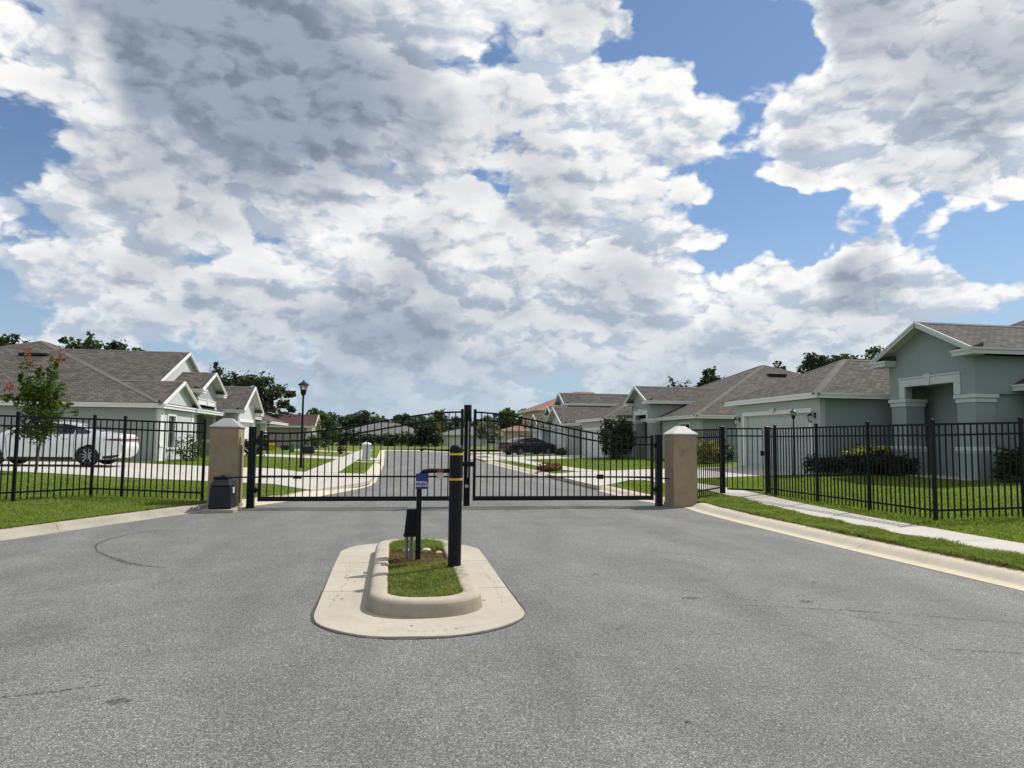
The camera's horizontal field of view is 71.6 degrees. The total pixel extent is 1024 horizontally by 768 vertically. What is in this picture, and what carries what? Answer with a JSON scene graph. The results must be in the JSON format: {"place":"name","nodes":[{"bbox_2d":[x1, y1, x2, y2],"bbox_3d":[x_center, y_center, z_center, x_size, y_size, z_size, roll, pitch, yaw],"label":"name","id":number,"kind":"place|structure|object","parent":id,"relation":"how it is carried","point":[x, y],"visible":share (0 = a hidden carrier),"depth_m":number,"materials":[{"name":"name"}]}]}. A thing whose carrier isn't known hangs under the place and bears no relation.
{"place":"outdoors","nodes":[
{"label":"outdoors","id":0,"kind":"place"},
{"bbox_2d":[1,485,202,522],"bbox_3d":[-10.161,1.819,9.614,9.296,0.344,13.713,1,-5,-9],"label":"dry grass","id":1,"kind":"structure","parent":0,"point":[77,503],"depth_m":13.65,"materials":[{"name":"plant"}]},
{"bbox_2d":[0,480,207,528],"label":"grass","id":2,"kind":"structure","parent":0,"point":[48,506],"depth_m":13.72,"materials":[{"name":"green plant"}]},
{"bbox_2d":[0,470,301,496],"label":"grass","id":3,"kind":"structure","parent":0,"point":[114,479],"depth_m":17.89,"materials":[{"name":"green plant"}]},
{"bbox_2d":[0,461,375,491],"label":"driveway","id":4,"kind":"structure","parent":0,"point":[264,472],"depth_m":22.01,"materials":[{"name":"concrete"}]},
{"bbox_2d":[0,421,139,465],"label":"parked car","id":5,"kind":"object","parent":4,"relation":"on","point":[66,446],"visible":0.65,"depth_m":23.36,"materials":[{"name":"white metal"}]},
{"bbox_2d":[33,457,371,473],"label":"grass","id":6,"kind":"structure","parent":0,"point":[286,467],"depth_m":30.80,"materials":[{"name":"green plant"}]},
{"bbox_2d":[0,443,498,525],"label":"lawn","id":7,"kind":"structure","parent":0,"point":[336,454],"depth_m":18.18,"materials":[{"name":"green plant"}]},
{"bbox_2d":[0,334,30,346],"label":"tree","id":8,"kind":"object","parent":7,"relation":"on","point":[6,341],"visible":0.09,"depth_m":58.75,"materials":[{"name":"green plant"}]},
{"bbox_2d":[0,343,79,473],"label":"maple tree","id":9,"kind":"object","parent":7,"relation":"on","point":[44,394],"visible":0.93,"depth_m":19.76,"materials":[{"name":"green plant"}]},
{"bbox_2d":[57,331,129,349],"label":"tree","id":10,"kind":"object","parent":7,"relation":"on","point":[88,343],"visible":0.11,"depth_m":57.45,"materials":[{"name":"green plant"}]},
{"bbox_2d":[0,411,207,501],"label":"metal fence","id":11,"kind":"object","parent":7,"relation":"on","point":[17,426],"visible":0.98,"depth_m":14.65,"materials":[{"name":"black metal"}]},
{"bbox_2d":[16,503,198,525],"bbox_3d":[-8.004,1.904,8.355,0.421,0.001,12.511,-1,-5,18],"label":"soil edge","id":12,"kind":"object","parent":7,"relation":"on","point":[137,510],"visible":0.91,"depth_m":13.25,"materials":[{"name":"soil"}]},
{"bbox_2d":[0,341,227,460],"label":"house","id":13,"kind":"structure","parent":7,"relation":"on","point":[148,385],"depth_m":32.83,"materials":[{"name":"white paint"}]},
{"bbox_2d":[166,413,176,449],"bbox_3d":[-15.240,2.115,31.711,0.160,1.600,1.280,1,-5,-9],"label":"window","id":14,"kind":"structure","parent":13,"relation":"in","point":[171,417],"depth_m":31.96,"materials":[{"name":"white glass"}]},
{"bbox_2d":[171,434,207,460],"bbox_3d":[-14.427,2.860,31.851,1.449,1.265,1.386,1,-5,-9],"label":"garden bush","id":15,"kind":"object","parent":7,"relation":"on","point":[178,450],"visible":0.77,"depth_m":31.76,"materials":[{"name":"green plant"}]},
{"bbox_2d":[209,361,238,385],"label":"tree","id":16,"kind":"object","parent":7,"relation":"on","point":[225,381],"visible":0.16,"depth_m":55.18,"materials":[{"name":"green plant"}]},
{"bbox_2d":[216,386,263,453],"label":"house","id":17,"kind":"structure","parent":7,"relation":"on","point":[242,405],"depth_m":42.93,"materials":[{"name":"white paint"}]},
{"bbox_2d":[240,422,250,453],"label":"garage door","id":18,"kind":"structure","parent":17,"relation":"in","point":[247,425],"depth_m":44.59,"materials":[{"name":"metal"}]},
{"bbox_2d":[244,433,267,455],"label":"garden bush","id":19,"kind":"object","parent":7,"relation":"on","point":[246,446],"visible":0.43,"depth_m":40.80,"materials":[{"name":"green plant"}]},
{"bbox_2d":[221,370,296,416],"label":"live oak","id":20,"kind":"object","parent":7,"relation":"on","point":[270,392],"visible":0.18,"depth_m":74.54,"materials":[{"name":"green plant"}]},
{"bbox_2d":[256,414,287,434],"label":"house","id":21,"kind":"structure","parent":7,"relation":"on","point":[261,425],"depth_m":59.99,"materials":[{"name":"grey paint"}]},
{"bbox_2d":[266,414,319,447],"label":"house","id":22,"kind":"structure","parent":7,"relation":"on","point":[293,421],"depth_m":72.27,"materials":[{"name":"beige paint"}]},
{"bbox_2d":[298,380,308,467],"bbox_3d":[-8.715,1.670,29.529,0.470,3.710,0.470,1,-5,-9],"label":"street lamp","id":23,"kind":"object","parent":7,"relation":"on","point":[303,385],"visible":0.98,"depth_m":29.51,"materials":[{"name":"black metal"}]},
{"bbox_2d":[303,446,314,453],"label":"utility box","id":24,"kind":"object","parent":7,"relation":"on","point":[307,449],"visible":0.6,"depth_m":52.21,"materials":[{"name":"black"}]},
{"bbox_2d":[303,433,330,449],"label":"garden bush","id":25,"kind":"object","parent":7,"relation":"on","point":[315,443],"visible":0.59,"depth_m":68.30,"materials":[{"name":"green plant"}]},
{"bbox_2d":[305,407,331,424],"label":"tree","id":26,"kind":"object","parent":7,"relation":"on","point":[323,416],"visible":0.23,"depth_m":99.28,"materials":[{"name":"green plant"}]},
{"bbox_2d":[316,412,341,452],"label":"tree","id":27,"kind":"object","parent":7,"relation":"on","point":[329,422],"visible":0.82,"depth_m":58.08,"materials":[{"name":"green plant"}]},
{"bbox_2d":[337,410,382,430],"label":"tree","id":28,"kind":"object","parent":7,"relation":"on","point":[357,418],"visible":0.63,"depth_m":113.85,"materials":[{"name":"green plant"}]},
{"bbox_2d":[362,441,370,459],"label":"mailbox","id":29,"kind":"object","parent":7,"relation":"on","point":[364,447],"visible":0.73,"depth_m":43.50,"materials":[{"name":"white paint"}]},
{"bbox_2d":[338,423,425,448],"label":"house","id":30,"kind":"structure","parent":7,"relation":"on","point":[384,425],"depth_m":105.30,"materials":[{"name":"beige paint"}]},
{"bbox_2d":[328,426,443,446],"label":"hedge","id":31,"kind":"object","parent":7,"relation":"on","point":[378,439],"visible":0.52,"depth_m":96.71,"materials":[{"name":"green plant"}]},
{"bbox_2d":[393,413,423,427],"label":"tree","id":32,"kind":"object","parent":7,"relation":"on","point":[405,420],"visible":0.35,"depth_m":125.83,"materials":[{"name":"green plant"}]},
{"bbox_2d":[413,424,440,446],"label":"tree","id":33,"kind":"object","parent":7,"relation":"on","point":[425,434],"visible":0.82,"depth_m":95.41,"materials":[{"name":"green plant"}]},
{"bbox_2d":[412,408,452,431],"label":"tree","id":34,"kind":"object","parent":7,"relation":"on","point":[439,417],"visible":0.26,"depth_m":131.01,"materials":[{"name":"green plant"}]},
{"bbox_2d":[424,419,444,445],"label":"tree","id":35,"kind":"object","parent":7,"relation":"on","point":[438,427],"visible":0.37,"depth_m":102.92,"materials":[{"name":"green plant"}]},
{"bbox_2d":[449,416,479,429],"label":"tree","id":36,"kind":"object","parent":7,"relation":"on","point":[458,424],"visible":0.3,"depth_m":133.68,"materials":[{"name":"green plant"}]},
{"bbox_2d":[438,426,503,445],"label":"house","id":37,"kind":"structure","parent":7,"relation":"on","point":[458,434],"depth_m":108.21,"materials":[{"name":"white paint"}]},
{"bbox_2d":[447,437,463,445],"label":"garage door","id":38,"kind":"structure","parent":37,"relation":"in","point":[451,439],"depth_m":107.78,"materials":[{"name":"metal"}]},
{"bbox_2d":[476,416,504,453],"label":"tree","id":39,"kind":"object","parent":7,"relation":"on","point":[484,432],"visible":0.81,"depth_m":70.22,"materials":[{"name":"green plant"}]},
{"bbox_2d":[495,407,525,429],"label":"tree","id":40,"kind":"object","parent":7,"relation":"on","point":[508,411],"visible":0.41,"depth_m":112.30,"materials":[{"name":"green plant"}]},
{"bbox_2d":[498,422,532,441],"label":"house","id":41,"kind":"structure","parent":7,"relation":"on","point":[515,432],"depth_m":83.36,"materials":[{"name":"beige paint"}]},
{"bbox_2d":[517,392,595,423],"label":"house","id":42,"kind":"structure","parent":7,"relation":"on","point":[531,411],"depth_m":90.10,"materials":[{"name":"beige paint"}]},
{"bbox_2d":[256,454,381,460],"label":"driveway","id":43,"kind":"structure","parent":0,"point":[308,456],"depth_m":43.89,"materials":[{"name":"concrete"}]},
{"bbox_2d":[305,449,361,472],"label":"sidewalk","id":44,"kind":"structure","parent":0,"point":[335,464],"depth_m":33.36,"materials":[{"name":"concrete"}]},
{"bbox_2d":[50,449,951,555],"bbox_3d":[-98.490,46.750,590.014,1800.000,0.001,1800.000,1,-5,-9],"label":"ground","id":45,"kind":"structure","parent":0,"point":[430,450],"depth_m":94.79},
{"bbox_2d":[207,418,245,505],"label":"gate pier","id":46,"kind":"structure","parent":45,"relation":"on","point":[226,449],"depth_m":14.37,"materials":[{"name":"paint"}]},
{"bbox_2d":[298,411,478,442],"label":"woodland","id":47,"kind":"object","parent":45,"relation":"on","point":[383,416],"visible":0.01,"depth_m":189.58,"materials":[{"name":"plant"}]},
{"bbox_2d":[463,405,471,505],"bbox_3d":[-0.983,1.608,15.586,0.170,2.310,0.185,1,-5,-9],"label":"gate post","id":48,"kind":"object","parent":45,"relation":"on","point":[467,445],"visible":0.89,"depth_m":15.54,"materials":[{"name":"black metal"}]},
{"bbox_2d":[663,426,697,506],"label":"gate pier","id":49,"kind":"structure","parent":45,"relation":"on","point":[680,447],"depth_m":15.87,"materials":[{"name":"paint"}]},
{"bbox_2d":[0,451,1023,767],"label":"road","id":50,"kind":"structure","parent":0,"point":[198,657],"depth_m":4.86,"materials":[{"name":"grey asphalt"}]},
{"bbox_2d":[0,503,207,540],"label":"kerb","id":51,"kind":"structure","parent":50,"relation":"on","point":[40,529],"depth_m":11.44,"materials":[{"name":"concrete"}]},
{"bbox_2d":[201,475,301,512],"bbox_3d":[-5.111,2.163,14.069,1.875,0.720,0.819,2,-5,-21],"label":"gate opener","id":52,"kind":"object","parent":50,"relation":"on","point":[222,495],"visible":0.96,"depth_m":13.64,"materials":[{"name":"plastic"}]},
{"bbox_2d":[246,427,257,507],"bbox_3d":[-5.369,1.762,14.647,0.161,1.763,0.161,1,-5,-9],"label":"gate post","id":53,"kind":"object","parent":50,"relation":"on","point":[251,470],"visible":0.79,"depth_m":14.59,"materials":[{"name":"black metal"}]},
{"bbox_2d":[254,409,463,500],"bbox_3d":[-3.183,1.479,15.033,4.305,1.975,0.064,1,-5,-9],"label":"gate leaf","id":54,"kind":"object","parent":53,"relation":"attached to","point":[358,497],"visible":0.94,"depth_m":14.98,"materials":[{"name":"black metal"}]},
{"bbox_2d":[203,450,384,506],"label":"kerb","id":55,"kind":"structure","parent":50,"relation":"on","point":[369,471],"depth_m":18.58,"materials":[{"name":"concrete"}]},
{"bbox_2d":[310,538,525,638],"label":"traffic island","id":56,"kind":"structure","parent":50,"relation":"on","point":[367,606],"depth_m":5.91,"materials":[{"name":"concrete"}]},
{"bbox_2d":[403,506,415,559],"bbox_3d":[-1.128,1.687,7.928,0.167,0.632,0.130,1,-5,-9],"label":"control box","id":57,"kind":"object","parent":56,"relation":"on","point":[410,527],"visible":0.81,"depth_m":7.89,"materials":[{"name":"black plastic"}]},
{"bbox_2d":[389,548,444,565],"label":"dry grass","id":58,"kind":"structure","parent":56,"relation":"on","point":[414,557],"depth_m":7.98,"materials":[{"name":"plant"}]},
{"bbox_2d":[388,536,447,551],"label":"grass","id":59,"kind":"structure","parent":56,"relation":"on","point":[431,544],"depth_m":8.82,"materials":[{"name":"plant"}]},
{"bbox_2d":[389,548,447,566],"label":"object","id":60,"kind":"structure","parent":56,"relation":"on","point":[398,555],"depth_m":8.07,"materials":[{"name":"soil"}]},
{"bbox_2d":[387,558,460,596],"bbox_3d":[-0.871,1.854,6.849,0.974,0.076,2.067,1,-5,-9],"label":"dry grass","id":61,"kind":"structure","parent":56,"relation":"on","point":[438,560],"depth_m":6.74,"materials":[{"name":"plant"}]},
{"bbox_2d":[383,558,472,596],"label":"grass","id":62,"kind":"structure","parent":56,"relation":"on","point":[426,581],"depth_m":6.64,"materials":[{"name":"green plant"}]},
{"bbox_2d":[415,468,448,560],"bbox_3d":[-0.816,1.418,7.869,0.484,1.165,0.180,1,-5,-9],"label":"card reader post","id":63,"kind":"object","parent":56,"relation":"on","point":[418,519],"visible":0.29,"depth_m":7.84,"materials":[{"name":"black metal"}]},
{"bbox_2d":[415,474,428,488],"bbox_3d":[-0.997,1.078,7.871,0.153,0.170,0.007,1,-5,-9],"label":"notice sign","id":64,"kind":"object","parent":63,"relation":"attached to","point":[421,481],"visible":1,"depth_m":7.87,"materials":[{"name":"blue"}]},
{"bbox_2d":[437,469,443,478],"bbox_3d":[-0.797,1.000,7.912,0.070,0.110,0.004,1,-5,-9],"label":"notice card","id":65,"kind":"object","parent":63,"relation":"attached to","point":[440,473],"visible":1,"depth_m":7.91,"materials":[{"name":"grey"}]},
{"bbox_2d":[446,445,462,567],"bbox_3d":[-0.579,1.279,7.380,0.200,1.292,0.200,1,-5,-9],"label":"bollard","id":66,"kind":"object","parent":56,"relation":"on","point":[455,501],"visible":0.94,"depth_m":7.33,"materials":[{"name":"black plastic"}]},
{"bbox_2d":[470,456,664,503],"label":"kerb","id":67,"kind":"structure","parent":50,"relation":"on","point":[607,487],"depth_m":21.02,"materials":[{"name":"concrete"}]},
{"bbox_2d":[655,435,662,505],"bbox_3d":[3.321,1.998,16.079,0.151,1.698,0.151,1,-5,-9],"label":"gate post","id":68,"kind":"object","parent":50,"relation":"on","point":[658,474],"visible":0.8,"depth_m":16.02,"materials":[{"name":"black metal"}]},
{"bbox_2d":[463,409,655,500],"bbox_3d":[1.049,1.580,15.761,4.505,1.975,0.122,1,-5,-9],"label":"gate leaf","id":69,"kind":"object","parent":68,"relation":"attached to","point":[652,444],"visible":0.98,"depth_m":15.69,"materials":[{"name":"black metal"}]},
{"bbox_2d":[597,474,669,478],"bbox_3d":[2.687,2.067,15.773,1.606,0.100,0.088,1,-4,1],"label":"opener rod","id":70,"kind":"object","parent":69,"relation":"attached to","point":[600,476],"visible":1,"depth_m":15.75,"materials":[{"name":"black metal"}]},
{"bbox_2d":[683,503,1023,590],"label":"kerb","id":71,"kind":"structure","parent":50,"relation":"on","point":[1004,576],"depth_m":9.33,"materials":[{"name":"concrete"}]},
{"bbox_2d":[0,0,1023,434],"label":"sky","id":72,"kind":"structure","parent":0,"point":[389,208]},
{"bbox_2d":[470,453,558,456],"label":"driveway","id":73,"kind":"structure","parent":0,"point":[519,455],"depth_m":56.70,"materials":[{"name":"concrete"}]},
{"bbox_2d":[498,437,554,454],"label":"parked car","id":74,"kind":"object","parent":73,"relation":"on","point":[528,446],"visible":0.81,"depth_m":57.44,"materials":[{"name":"black metal"}]},
{"bbox_2d":[476,454,600,471],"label":"sidewalk","id":75,"kind":"structure","parent":0,"point":[534,463],"depth_m":40.26,"materials":[{"name":"concrete"}]},
{"bbox_2d":[476,455,603,461],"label":"driveway","id":76,"kind":"structure","parent":0,"point":[539,457],"depth_m":48.24,"materials":[{"name":"concrete"}]},
{"bbox_2d":[500,458,728,472],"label":"grass","id":77,"kind":"structure","parent":0,"point":[595,464],"depth_m":36.35,"materials":[{"name":"green plant"}]},
{"bbox_2d":[547,467,819,488],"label":"driveway","id":78,"kind":"structure","parent":0,"point":[631,473],"depth_m":25.97,"materials":[{"name":"concrete"}]},
{"bbox_2d":[478,453,1023,569],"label":"lawn","id":79,"kind":"structure","parent":0,"point":[729,465],"depth_m":19.37,"materials":[{"name":"green plant"}]},
{"bbox_2d":[527,406,552,442],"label":"house","id":80,"kind":"structure","parent":79,"relation":"on","point":[542,417],"depth_m":68.64,"materials":[{"name":"white paint"}]},
{"bbox_2d":[536,462,560,470],"bbox_3d":[1.576,3.579,30.577,1.193,0.456,1.657,1,-5,-9],"label":"dry shrub","id":81,"kind":"object","parent":79,"relation":"on","point":[546,467],"visible":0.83,"depth_m":30.20,"materials":[{"name":"brown plant"}]},
{"bbox_2d":[544,393,628,454],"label":"house","id":82,"kind":"structure","parent":79,"relation":"on","point":[567,409],"depth_m":59.08,"materials":[{"name":"white paint"}]},
{"bbox_2d":[554,429,561,448],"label":"garage door","id":83,"kind":"structure","parent":82,"relation":"in","point":[559,437],"depth_m":58.24,"materials":[{"name":"metal"}]},
{"bbox_2d":[597,417,636,458],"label":"magnolia bush","id":84,"kind":"object","parent":79,"relation":"on","point":[610,428],"visible":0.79,"depth_m":43.56,"materials":[{"name":"green plant"}]},
{"bbox_2d":[667,376,690,386],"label":"tree","id":85,"kind":"object","parent":79,"relation":"on","point":[672,382],"visible":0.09,"depth_m":65.36,"materials":[{"name":"green plant"}]},
{"bbox_2d":[575,365,799,460],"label":"house","id":86,"kind":"structure","parent":79,"relation":"on","point":[647,411],"depth_m":44.00,"materials":[{"name":"grey paint"}]},
{"bbox_2d":[587,430,603,456],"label":"garage door","id":87,"kind":"structure","parent":86,"relation":"in","point":[589,435],"depth_m":50.15,"materials":[{"name":"metal"}]},
{"bbox_2d":[691,429,722,496],"bbox_3d":[4.647,1.867,16.971,0.030,1.622,1.786,-3,-6,39],"label":"metal fence","id":88,"kind":"object","parent":79,"relation":"on","point":[716,486],"visible":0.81,"depth_m":17.06,"materials":[{"name":"black metal"}]},
{"bbox_2d":[697,438,718,463],"bbox_3d":[9.336,3.286,34.719,1.674,1.332,1.548,1,-5,-9],"label":"croton bush","id":89,"kind":"object","parent":79,"relation":"on","point":[706,451],"visible":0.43,"depth_m":34.34,"materials":[{"name":"green plant"}]},
{"bbox_2d":[693,366,724,386],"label":"tree","id":90,"kind":"object","parent":79,"relation":"on","point":[707,378],"visible":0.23,"depth_m":71.08,"materials":[{"name":"green plant"}]},
{"bbox_2d":[708,439,736,462],"bbox_3d":[10.489,3.350,35.636,1.915,1.312,1.382,1,-5,-9],"label":"garden bush","id":91,"kind":"object","parent":79,"relation":"on","point":[729,453],"visible":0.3,"depth_m":35.45,"materials":[{"name":"green plant"}]},
{"bbox_2d":[772,360,805,373],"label":"tree","id":92,"kind":"object","parent":79,"relation":"on","point":[777,365],"visible":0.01,"depth_m":62.65,"materials":[{"name":"green plant"}]},
{"bbox_2d":[790,409,796,475],"bbox_3d":[9.525,1.993,24.008,0.254,2.322,0.254,1,-5,-9],"label":"yard lamp","id":93,"kind":"object","parent":79,"relation":"on","point":[793,412],"visible":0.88,"depth_m":24.00,"materials":[{"name":"black metal"}]},
{"bbox_2d":[798,352,840,372],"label":"tree","id":94,"kind":"object","parent":79,"relation":"on","point":[811,362],"visible":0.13,"depth_m":58.95,"materials":[{"name":"green plant"}]},
{"bbox_2d":[802,453,847,475],"bbox_3d":[10.547,2.729,23.921,1.727,0.819,1.138,1,-5,-9],"label":"garden bush","id":95,"kind":"object","parent":79,"relation":"on","point":[839,467],"visible":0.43,"depth_m":23.69,"materials":[{"name":"green plant"}]},
{"bbox_2d":[830,345,883,363],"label":"tree","id":96,"kind":"object","parent":79,"relation":"on","point":[870,355],"visible":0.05,"depth_m":56.94,"materials":[{"name":"green plant"}]},
{"bbox_2d":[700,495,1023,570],"bbox_3d":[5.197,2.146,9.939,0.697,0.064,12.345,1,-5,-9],"label":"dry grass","id":97,"kind":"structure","parent":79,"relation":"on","point":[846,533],"depth_m":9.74,"materials":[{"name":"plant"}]},
{"bbox_2d":[701,493,1023,569],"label":"grass","id":98,"kind":"structure","parent":79,"relation":"on","point":[946,545],"depth_m":10.28,"materials":[{"name":"green plant"}]},
{"bbox_2d":[838,444,900,474],"bbox_3d":[11.950,2.549,23.789,2.120,1.098,1.333,1,-5,-9],"label":"garden bush","id":99,"kind":"object","parent":79,"relation":"on","point":[862,463],"visible":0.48,"depth_m":23.55,"materials":[{"name":"green plant"}]},
{"bbox_2d":[722,320,1023,480],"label":"house","id":100,"kind":"structure","parent":79,"relation":"on","point":[919,372],"depth_m":23.42,"materials":[{"name":"green paint"}]},
{"bbox_2d":[748,413,809,469],"bbox_3d":[10.439,2.238,27.802,0.069,2.100,4.800,1,-5,-9],"label":"garage door","id":101,"kind":"structure","parent":100,"relation":"in","point":[801,419],"depth_m":27.70,"materials":[{"name":"white metal"}]},
{"bbox_2d":[764,487,1023,542],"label":"grass","id":102,"kind":"structure","parent":79,"relation":"on","point":[956,527],"depth_m":12.84,"materials":[{"name":"green plant"}]},
{"bbox_2d":[767,417,1023,520],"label":"metal fence","id":103,"kind":"object","parent":79,"relation":"on","point":[932,435],"visible":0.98,"depth_m":12.72,"materials":[{"name":"black metal"}]},
{"bbox_2d":[882,452,921,475],"bbox_3d":[12.647,2.615,23.006,1.297,0.848,0.980,1,-5,-9],"label":"garden bush","id":104,"kind":"object","parent":79,"relation":"on","point":[901,465],"visible":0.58,"depth_m":22.92,"materials":[{"name":"green plant"}]},
{"bbox_2d":[988,444,1020,482],"bbox_3d":[14.187,2.163,19.800,1.720,1.280,1.203,1,-5,-9],"label":"garden bush","id":105,"kind":"object","parent":79,"relation":"on","point":[1006,458],"visible":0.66,"depth_m":19.72,"materials":[{"name":"green plant"}]},
{"bbox_2d":[617,473,1015,499],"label":"grass","id":106,"kind":"structure","parent":0,"point":[755,478],"depth_m":20.28,"materials":[{"name":"green plant"}]},
{"bbox_2d":[647,479,1023,553],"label":"sidewalk","id":107,"kind":"structure","parent":0,"point":[924,531],"depth_m":11.37,"materials":[{"name":"concrete"}]},
{"bbox_2d":[719,426,770,493],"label":"pedestrian gate","id":108,"kind":"structure","parent":107,"relation":"on","point":[722,460],"depth_m":17.47,"materials":[{"name":"black metal"}]},
{"bbox_2d":[922,480,1020,498],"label":"grass","id":109,"kind":"structure","parent":0,"point":[1000,488],"depth_m":17.48,"materials":[{"name":"plant"}]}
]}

